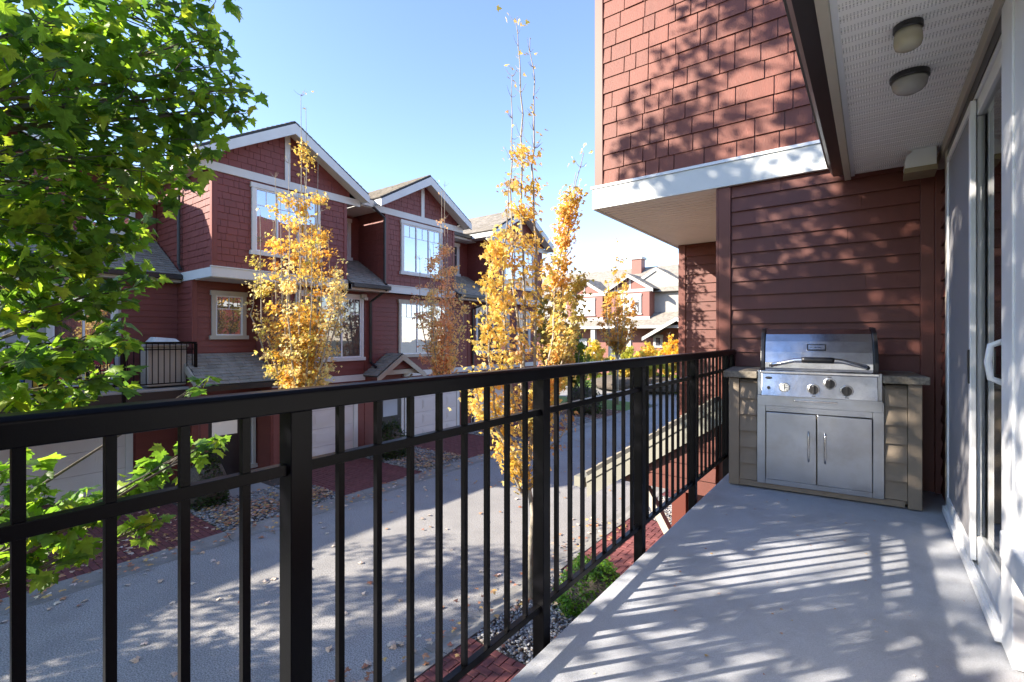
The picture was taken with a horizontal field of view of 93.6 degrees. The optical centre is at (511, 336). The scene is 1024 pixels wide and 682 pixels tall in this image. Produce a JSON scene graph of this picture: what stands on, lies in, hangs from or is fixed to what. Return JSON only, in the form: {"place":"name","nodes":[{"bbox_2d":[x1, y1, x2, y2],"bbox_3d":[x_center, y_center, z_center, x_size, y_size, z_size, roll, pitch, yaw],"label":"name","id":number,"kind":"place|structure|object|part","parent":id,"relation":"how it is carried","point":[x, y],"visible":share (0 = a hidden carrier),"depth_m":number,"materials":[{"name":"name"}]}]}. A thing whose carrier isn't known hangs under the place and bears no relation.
{"place":"outdoors","nodes":[
{"label":"outdoors","id":0,"kind":"place"},
{"bbox_2d":[33,381,47,394],"bbox_3d":[-9.552,0.955,9.768,0.300,0.450,0.300,0,0,37],"label":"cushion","id":1,"kind":"object","parent":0,"point":[34,384],"visible":0.04,"depth_m":9.63,"materials":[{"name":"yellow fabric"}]},
{"bbox_2d":[84,347,119,387],"bbox_3d":[-9.102,0.712,10.681,0.585,0.940,0.520,0,0,37],"label":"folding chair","id":2,"kind":"object","parent":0,"point":[98,363],"visible":0.16,"depth_m":10.73,"materials":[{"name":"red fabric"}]},
{"bbox_2d":[0,499,222,598],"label":"driveway paving","id":3,"kind":"structure","parent":0,"point":[97,532],"depth_m":8.77,"materials":[{"name":"brick"}]},
{"bbox_2d":[0,502,225,589],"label":"leaf litter","id":4,"kind":"object","parent":3,"relation":"on","point":[129,552],"visible":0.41,"depth_m":8.63,"materials":[{"name":"brown plant"}]},
{"bbox_2d":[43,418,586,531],"bbox_3d":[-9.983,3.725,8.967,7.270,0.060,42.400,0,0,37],"label":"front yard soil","id":5,"kind":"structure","parent":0,"point":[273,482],"depth_m":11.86,"materials":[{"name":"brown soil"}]},
{"bbox_2d":[0,122,189,509],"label":"townhouse","id":6,"kind":"structure","parent":5,"relation":"on","point":[156,315],"depth_m":11.48,"materials":[{"name":"red painted siding"},{"name":"asphalt shingle"},{"name":"pale paint"}]},
{"bbox_2d":[0,278,36,373],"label":"window","id":7,"kind":"structure","parent":6,"relation":"in","point":[12,339],"depth_m":10.07,"materials":[{"name":"glass"}]},
{"bbox_2d":[0,433,132,509],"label":"garage door","id":8,"kind":"structure","parent":6,"relation":"in","point":[93,463],"depth_m":10.91,"materials":[{"name":"paint"}]},
{"bbox_2d":[46,291,117,386],"bbox_3d":[-9.767,0.010,10.960,0.080,2.230,1.310,0,0,37],"label":"window","id":9,"kind":"structure","parent":6,"relation":"in","point":[81,329],"depth_m":10.91,"materials":[{"name":"glass"}]},
{"bbox_2d":[4,342,196,403],"bbox_3d":[-9.175,0.880,9.437,0.120,1.530,5.320,0,0,37],"label":"balcony railing","id":10,"kind":"object","parent":6,"relation":"attached to","point":[152,349],"visible":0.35,"depth_m":10.90,"materials":[{"name":"black metal"}]},
{"bbox_2d":[86,196,134,234],"bbox_3d":[-10.494,-3.205,12.596,0.098,1.000,1.100,0,0,37],"label":"window","id":11,"kind":"structure","parent":6,"relation":"in","point":[131,214],"depth_m":12.70,"materials":[{"name":"glass"}]},
{"bbox_2d":[141,344,188,386],"bbox_3d":[-8.263,0.660,11.383,0.650,0.970,0.850,0,0,37],"label":"storage cabinet","id":12,"kind":"object","parent":6,"relation":"on","point":[161,365],"visible":0.77,"depth_m":11.14,"materials":[{"name":"beige plastic"}]},
{"bbox_2d":[146,337,179,341],"bbox_3d":[-8.334,0.086,11.480,0.680,0.158,0.581,0,0,37],"label":"folded cover","id":13,"kind":"object","parent":12,"relation":"on","point":[155,339],"visible":0.56,"depth_m":11.30,"materials":[{"name":"fabric"}]},
{"bbox_2d":[224,482,279,506],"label":"entry walk","id":14,"kind":"structure","parent":5,"relation":"on","point":[254,487],"depth_m":11.46,"materials":[{"name":"concrete"}]},
{"bbox_2d":[125,121,390,474],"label":"townhouse","id":15,"kind":"structure","parent":5,"relation":"on","point":[208,241],"depth_m":12.52,"materials":[{"name":"red painted siding"},{"name":"asphalt shingle"},{"name":"pale paint"}]},
{"bbox_2d":[208,420,238,474],"bbox_3d":[-7.475,2.620,12.492,0.055,2.050,0.850,0,0,37],"label":"entry door","id":16,"kind":"structure","parent":15,"relation":"in","point":[230,461],"depth_m":12.55,"materials":[{"name":"glass"}]},
{"bbox_2d":[209,290,248,338],"bbox_3d":[-7.390,-0.560,12.572,0.098,1.250,0.940,0,0,37],"label":"window","id":17,"kind":"structure","parent":15,"relation":"in","point":[226,320],"depth_m":12.55,"materials":[{"name":"beige paint"}]},
{"bbox_2d":[251,417,257,467],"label":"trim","id":18,"kind":"structure","parent":15,"relation":"in","point":[253,420],"depth_m":13.03,"materials":[{"name":"paint"}]},
{"bbox_2d":[249,181,320,262],"bbox_3d":[-5.923,-2.955,12.698,0.098,1.800,1.940,0,0,37],"label":"window","id":19,"kind":"structure","parent":15,"relation":"in","point":[262,195],"depth_m":12.33,"materials":[{"name":"glass"}]},
{"bbox_2d":[294,290,365,361],"bbox_3d":[-5.276,-0.285,14.062,0.098,2.020,2.300,0,0,37],"label":"window","id":20,"kind":"structure","parent":15,"relation":"in","point":[350,343],"depth_m":14.53,"materials":[{"name":"glass"}]},
{"bbox_2d":[312,382,357,456],"bbox_3d":[-5.465,2.540,13.830,0.073,2.290,2.460,0,0,37],"label":"garage door","id":21,"kind":"structure","parent":15,"relation":"in","point":[323,421],"depth_m":14.03,"materials":[{"name":"paint"}]},
{"bbox_2d":[347,218,352,260],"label":"window","id":22,"kind":"structure","parent":15,"relation":"in","point":[349,221],"depth_m":15.77,"materials":[{"name":"paint"}]},
{"bbox_2d":[190,414,598,530],"bbox_3d":[-1.864,3.662,16.071,2.875,0.100,15.576,0,0,37],"label":"gravel bed","id":23,"kind":"object","parent":5,"relation":"on","point":[323,499],"visible":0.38,"depth_m":10.96,"materials":[{"name":"grey gravel"}]},
{"bbox_2d":[190,450,229,510],"bbox_3d":[-6.772,3.074,10.572,1.210,1.305,0.942,0,0,37],"label":"shrub","id":24,"kind":"object","parent":23,"relation":"on","point":[214,469],"visible":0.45,"depth_m":10.34,"materials":[{"name":"green plant"}]},
{"bbox_2d":[197,480,333,525],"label":"leaf litter","id":25,"kind":"object","parent":23,"relation":"on","point":[257,508],"visible":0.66,"depth_m":10.17,"materials":[{"name":"brown plant"}]},
{"bbox_2d":[238,91,351,388],"bbox_3d":[-4.984,-1.041,11.113,2.464,9.476,2.360,0,0,-19],"label":"autumn tree","id":26,"kind":"object","parent":23,"relation":"on","point":[303,370],"visible":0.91,"depth_m":10.99,"materials":[{"name":"yellow plant"}]},
{"bbox_2d":[382,416,405,460],"bbox_3d":[-3.646,3.066,14.684,1.036,1.316,1.310,0,0,37],"label":"shrub","id":27,"kind":"object","parent":23,"relation":"on","point":[390,432],"visible":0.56,"depth_m":14.48,"materials":[{"name":"green plant"}]},
{"bbox_2d":[382,446,460,466],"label":"leaf litter","id":28,"kind":"object","parent":23,"relation":"on","point":[429,464],"visible":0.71,"depth_m":14.32,"materials":[{"name":"brown plant"}]},
{"bbox_2d":[409,183,469,375],"bbox_3d":[-2.225,-0.560,14.707,1.820,8.511,2.001,0,0,37],"label":"autumn tree","id":29,"kind":"object","parent":23,"relation":"on","point":[441,362],"visible":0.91,"depth_m":14.59,"materials":[{"name":"orange plant"}]},
{"bbox_2d":[532,249,580,365],"bbox_3d":[1.857,0.025,19.975,2.021,7.340,2.172,0,0,8],"label":"autumn tree","id":30,"kind":"object","parent":23,"relation":"on","point":[545,335],"visible":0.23,"depth_m":19.88,"materials":[{"name":"yellow plant"}]},
{"bbox_2d":[552,409,618,426],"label":"leaf litter","id":31,"kind":"object","parent":23,"relation":"on","point":[579,414],"visible":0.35,"depth_m":22.37,"materials":[{"name":"brown plant"}]},
{"bbox_2d":[347,175,491,444],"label":"townhouse","id":32,"kind":"structure","parent":5,"relation":"on","point":[399,229],"depth_m":16.15,"materials":[{"name":"paint"}]},
{"bbox_2d":[382,398,400,429],"bbox_3d":[-3.997,2.595,15.779,0.087,2.100,0.880,0,0,37],"label":"entry door","id":33,"kind":"structure","parent":32,"relation":"in","point":[390,408],"depth_m":15.81,"materials":[{"name":"white glass"}]},
{"bbox_2d":[399,219,442,278],"bbox_3d":[-3.068,-2.955,16.514,0.098,1.800,1.970,0,0,37],"label":"window","id":34,"kind":"structure","parent":32,"relation":"in","point":[416,238],"depth_m":16.36,"materials":[{"name":"glass"}]},
{"bbox_2d":[397,299,449,356],"bbox_3d":[-3.074,-0.280,17.005,0.098,1.950,2.450,0,0,37],"label":"window","id":35,"kind":"structure","parent":32,"relation":"in","point":[408,335],"depth_m":16.52,"materials":[{"name":"glass"}]},
{"bbox_2d":[404,373,459,436],"bbox_3d":[-2.830,2.540,17.353,0.073,2.290,2.760,0,0,37],"label":"garage door","id":36,"kind":"structure","parent":32,"relation":"in","point":[424,421],"depth_m":17.27,"materials":[{"name":"paint"}]},
{"bbox_2d":[455,243,460,276],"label":"window","id":37,"kind":"structure","parent":32,"relation":"in","point":[457,245],"depth_m":19.92,"materials":[{"name":"paint"}]},
{"bbox_2d":[463,207,553,422],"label":"townhouse","id":38,"kind":"structure","parent":5,"relation":"on","point":[480,232],"depth_m":20.43,"materials":[{"name":"paint"}]},
{"bbox_2d":[471,369,510,422],"bbox_3d":[-0.823,2.540,20.035,0.073,2.290,2.660,0,0,37],"label":"garage door","id":39,"kind":"structure","parent":38,"relation":"in","point":[501,390],"depth_m":20.01,"materials":[{"name":"paint"}]},
{"bbox_2d":[474,305,510,353],"bbox_3d":[-0.783,-0.280,20.068,0.098,1.950,2.300,0,0,37],"label":"window","id":40,"kind":"structure","parent":38,"relation":"in","point":[477,320],"depth_m":19.65,"materials":[{"name":"glass"}]},
{"bbox_2d":[504,246,534,290],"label":"window","id":41,"kind":"structure","parent":38,"relation":"in","point":[527,288],"depth_m":21.15,"materials":[{"name":"glass"}]},
{"bbox_2d":[516,311,530,351],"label":"window","id":42,"kind":"structure","parent":38,"relation":"in","point":[520,314],"depth_m":21.91,"materials":[{"name":"paint"}]},
{"bbox_2d":[553,409,620,418],"bbox_3d":[3.705,3.680,23.442,2.650,0.020,2.780,0,0,37],"label":"mulch bed","id":43,"kind":"object","parent":5,"relation":"on","point":[609,411],"visible":0.21,"depth_m":22.74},
{"bbox_2d":[564,377,601,414],"bbox_3d":[3.493,2.853,23.337,1.919,1.774,1.903,0,0,-19],"label":"shrub","id":44,"kind":"object","parent":43,"relation":"on","point":[588,393],"visible":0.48,"depth_m":22.89,"materials":[{"name":"green plant"}]},
{"bbox_2d":[0,405,676,681],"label":"lane","id":45,"kind":"structure","parent":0,"point":[64,640],"depth_m":6.99,"materials":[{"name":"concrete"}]},
{"bbox_2d":[129,655,140,662],"bbox_3d":[-4.340,3.733,5.549,0.100,0.047,0.096,0,0,22],"label":"fallen leaf","id":46,"kind":"object","parent":45,"relation":"on","point":[135,660],"visible":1,"depth_m":5.54,"materials":[{"name":"plant"}]},
{"bbox_2d":[446,423,620,498],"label":"leaf litter","id":47,"kind":"object","parent":45,"relation":"on","point":[564,471],"visible":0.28,"depth_m":13.60,"materials":[{"name":"orange plant"}]},
{"bbox_2d":[0,0,677,274],"label":"sky","id":48,"kind":"structure","parent":0,"point":[404,90],"materials":[{"name":"blue"}]},
{"bbox_2d":[312,458,420,494],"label":"driveway paving","id":49,"kind":"structure","parent":0,"point":[358,474],"depth_m":12.73,"materials":[{"name":"brick"}]},
{"bbox_2d":[414,434,518,457],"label":"driveway paving","id":50,"kind":"structure","parent":0,"point":[475,445],"depth_m":16.24,"materials":[{"name":"brick"}]},
{"bbox_2d":[414,638,524,681],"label":"driveway paving","id":51,"kind":"structure","parent":0,"point":[495,666],"depth_m":5.32,"materials":[{"name":"brick"}]},
{"bbox_2d":[478,421,565,438],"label":"driveway paving","id":52,"kind":"structure","parent":0,"point":[514,424],"depth_m":19.04,"materials":[{"name":"brick"}]},
{"bbox_2d":[472,495,671,665],"bbox_3d":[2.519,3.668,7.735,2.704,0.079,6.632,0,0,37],"label":"gravel bed","id":53,"kind":"object","parent":0,"point":[556,627],"visible":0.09,"depth_m":6.05,"materials":[{"name":"grey gravel"}]},
{"bbox_2d":[0,0,268,594],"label":"maple tree","id":54,"kind":"object","parent":53,"relation":"on","point":[67,109],"visible":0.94,"depth_m":2.79,"materials":[{"name":"green plant"}]},
{"bbox_2d":[448,4,593,598],"bbox_3d":[0.322,-0.429,6.946,2.411,8.255,1.032,0,0,-44],"label":"autumn tree","id":55,"kind":"object","parent":53,"relation":"on","point":[499,251],"visible":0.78,"depth_m":6.72,"materials":[{"name":"yellow plant"}]},
{"bbox_2d":[501,601,564,646],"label":"leaf litter","id":56,"kind":"object","parent":53,"relation":"on","point":[517,607],"visible":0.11,"depth_m":6.30,"materials":[{"name":"brown plant"}]},
{"bbox_2d":[552,552,620,617],"bbox_3d":[1.121,3.362,6.596,1.086,0.707,1.104,0,0,37],"label":"shrub","id":57,"kind":"object","parent":53,"relation":"on","point":[581,595],"visible":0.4,"depth_m":6.35,"materials":[{"name":"green plant"}]},
{"bbox_2d":[574,0,1023,671],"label":"townhouse","id":58,"kind":"structure","parent":53,"relation":"on","point":[750,158],"depth_m":3.83,"materials":[{"name":"red paint"}]},
{"bbox_2d":[0,349,735,681],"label":"railing","id":59,"kind":"object","parent":58,"relation":"attached to","point":[20,432],"visible":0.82,"depth_m":1.27,"materials":[{"name":"black metal"}]},
{"bbox_2d":[509,473,1023,681],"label":"balcony floor","id":60,"kind":"structure","parent":58,"relation":"attached to","point":[913,591],"depth_m":2.12,"materials":[{"name":"concrete"}]},
{"bbox_2d":[593,499,963,675],"bbox_3d":[1.415,1.181,2.260,1.154,0.004,2.686,0,0,37],"label":"twig debris","id":61,"kind":"object","parent":60,"relation":"on","point":[780,608],"visible":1,"depth_m":2.09,"materials":[{"name":"brown plant"}]},
{"bbox_2d":[724,366,929,510],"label":"grill island","id":62,"kind":"structure","parent":60,"relation":"on","point":[872,457],"depth_m":3.49,"materials":[{"name":"beige"}]},
{"bbox_3d":[2.096,0.836,3.613,0.327,0.514,0.054,0,0,31],"label":"cabinet door","id":63,"kind":"part","parent":62,"relation":"part of","materials":[{"name":"metal"}]},
{"bbox_2d":[757,327,882,412],"bbox_3d":[2.349,0.229,3.716,0.780,0.603,0.587,0,0,31],"label":"barbecue grill","id":64,"kind":"object","parent":62,"relation":"in","point":[830,368],"visible":1,"depth_m":3.53,"materials":[{"name":"metal"}]},
{"bbox_3d":[2.379,0.836,3.443,0.327,0.514,0.054,0,0,31],"label":"cabinet door","id":65,"kind":"part","parent":62,"relation":"part of","materials":[{"name":"metal"}]},
{"bbox_2d":[893,17,923,52],"bbox_3d":[1.693,-1.280,2.053,0.106,0.107,0.109,0,0,37],"label":"ceiling light","id":66,"kind":"object","parent":58,"relation":"attached to","point":[908,35],"visible":1,"depth_m":2.02,"materials":[{"name":"white glass"}]},
{"bbox_2d":[889,66,930,95],"bbox_3d":[2.022,-1.285,2.442,0.164,0.097,0.169,0,0,37],"label":"ceiling light","id":67,"kind":"object","parent":58,"relation":"attached to","point":[910,81],"visible":1,"depth_m":2.40,"materials":[{"name":"white glass"}]},
{"bbox_2d":[903,145,937,180],"bbox_3d":[2.949,-1.252,3.477,0.177,0.164,0.220,0,0,37],"label":"vent hood","id":68,"kind":"object","parent":58,"relation":"attached to","point":[920,163],"visible":1,"depth_m":3.41,"materials":[{"name":"white plastic"}]},
{"bbox_2d":[942,0,1023,671],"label":"sliding door","id":69,"kind":"structure","parent":58,"relation":"in","point":[1006,624],"depth_m":1.77,"materials":[{"name":"white plastic"}]},
{"bbox_2d":[976,49,1000,608],"bbox_3d":[2.138,-0.032,2.172,0.099,2.295,0.760,0,0,37],"label":"door panel","id":70,"kind":"structure","parent":58,"relation":"in","point":[988,105],"depth_m":2.24,"materials":[{"name":"white plastic"}]},
{"bbox_2d":[559,396,629,410],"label":"lawn","id":71,"kind":"structure","parent":0,"point":[609,404],"depth_m":25.95,"materials":[{"name":"green plant"}]},
{"bbox_2d":[565,327,591,389],"bbox_3d":[3.583,1.322,26.962,2.101,4.846,1.834,0,0,37],"label":"autumn tree","id":72,"kind":"object","parent":71,"relation":"on","point":[581,347],"visible":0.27,"depth_m":26.72,"materials":[{"name":"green plant"}]},
{"bbox_2d":[593,238,639,404],"bbox_3d":[5.808,-0.807,26.011,2.480,9.104,2.508,0,0,37],"label":"autumn tree","id":73,"kind":"object","parent":71,"relation":"on","point":[616,343],"visible":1,"depth_m":25.77,"materials":[{"name":"yellow plant"}]},
{"bbox_2d":[552,386,676,405],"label":"cross road","id":74,"kind":"structure","parent":0,"point":[627,397],"depth_m":30.15,"materials":[{"name":"grey asphalt"}]},
{"bbox_2d":[580,338,610,386],"bbox_3d":[5.074,1.899,30.918,2.841,3.691,2.872,0,0,-3],"label":"autumn tree","id":75,"kind":"object","parent":74,"relation":"on","point":[598,354],"visible":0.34,"depth_m":30.78,"materials":[{"name":"yellow plant"}]},
{"bbox_2d":[625,340,670,378],"bbox_3d":[8.226,1.916,29.774,2.929,3.658,2.774,0,0,-5],"label":"autumn tree","id":76,"kind":"object","parent":74,"relation":"on","point":[644,352],"visible":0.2,"depth_m":29.68,"materials":[{"name":"yellow plant"}]},
{"bbox_2d":[656,334,677,392],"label":"autumn tree","id":77,"kind":"object","parent":74,"relation":"on","point":[667,348],"visible":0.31,"depth_m":31.76,"materials":[{"name":"yellow plant"}]},
{"bbox_2d":[563,519,671,574],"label":"driveway paving","id":78,"kind":"structure","parent":0,"point":[622,557],"depth_m":8.41,"materials":[{"name":"brick"}]},
{"bbox_2d":[662,489,670,496],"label":"driveway paving","id":79,"kind":"structure","parent":0,"point":[669,493],"depth_m":11.25,"materials":[{"name":"brick"}]},
{"label":"ground","id":80,"kind":"structure","parent":0,"visible":0},
{"bbox_2d":[0,410,629,615],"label":"curb","id":81,"kind":"structure","parent":80,"relation":"on","point":[95,578],"depth_m":8.56,"materials":[{"name":"concrete"}]},
{"bbox_2d":[0,432,565,609],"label":"leaf litter","id":82,"kind":"object","parent":81,"relation":"on","point":[135,568],"visible":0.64,"depth_m":8.26,"materials":[{"name":"brown plant"}]},
{"bbox_2d":[382,487,664,681],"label":"curb","id":83,"kind":"structure","parent":80,"relation":"on","point":[475,625],"depth_m":6.25,"materials":[{"name":"concrete"}]},
{"bbox_2d":[328,517,626,681],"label":"leaf litter","id":84,"kind":"object","parent":83,"relation":"on","point":[493,591],"visible":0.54,"depth_m":5.98,"materials":[{"name":"brown plant"}]},
{"bbox_2d":[537,256,677,379],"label":"townhouse","id":85,"kind":"structure","parent":80,"relation":"on","point":[652,291],"depth_m":38.61,"materials":[{"name":"wood"}]},
{"bbox_2d":[579,338,586,354],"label":"window","id":86,"kind":"structure","parent":85,"relation":"in","point":[584,340],"depth_m":41.48,"materials":[{"name":"white plastic"}]},
{"bbox_2d":[576,298,595,315],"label":"window","id":87,"kind":"structure","parent":85,"relation":"in","point":[590,303],"depth_m":40.70,"materials":[{"name":"white plastic"}]},
{"bbox_2d":[608,343,619,358],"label":"window","id":88,"kind":"structure","parent":85,"relation":"in","point":[609,348],"depth_m":40.03,"materials":[{"name":"white plastic"}]},
{"bbox_2d":[618,293,641,314],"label":"window","id":89,"kind":"structure","parent":85,"relation":"in","point":[637,297],"depth_m":38.17,"materials":[{"name":"white glass"}]},
{"bbox_2d":[653,335,662,347],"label":"window","id":90,"kind":"structure","parent":85,"relation":"in","point":[657,339],"depth_m":37.60,"materials":[{"name":"white plastic"}]},
{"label":"lawn","id":91,"kind":"structure","parent":0,"visible":0},
{"bbox_2d":[609,345,635,376],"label":"autumn tree","id":92,"kind":"object","parent":91,"relation":"on","point":[629,352],"visible":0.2,"depth_m":33.62,"materials":[{"name":"yellow plant"}]},
{"bbox_2d":[585,373,676,391],"bbox_3d":[9.667,3.106,34.826,8.024,1.564,8.208,0,0,-10],"label":"shrub","id":93,"kind":"object","parent":91,"relation":"on","point":[609,382],"visible":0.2,"depth_m":32.53,"materials":[{"name":"green plant"}]}
]}

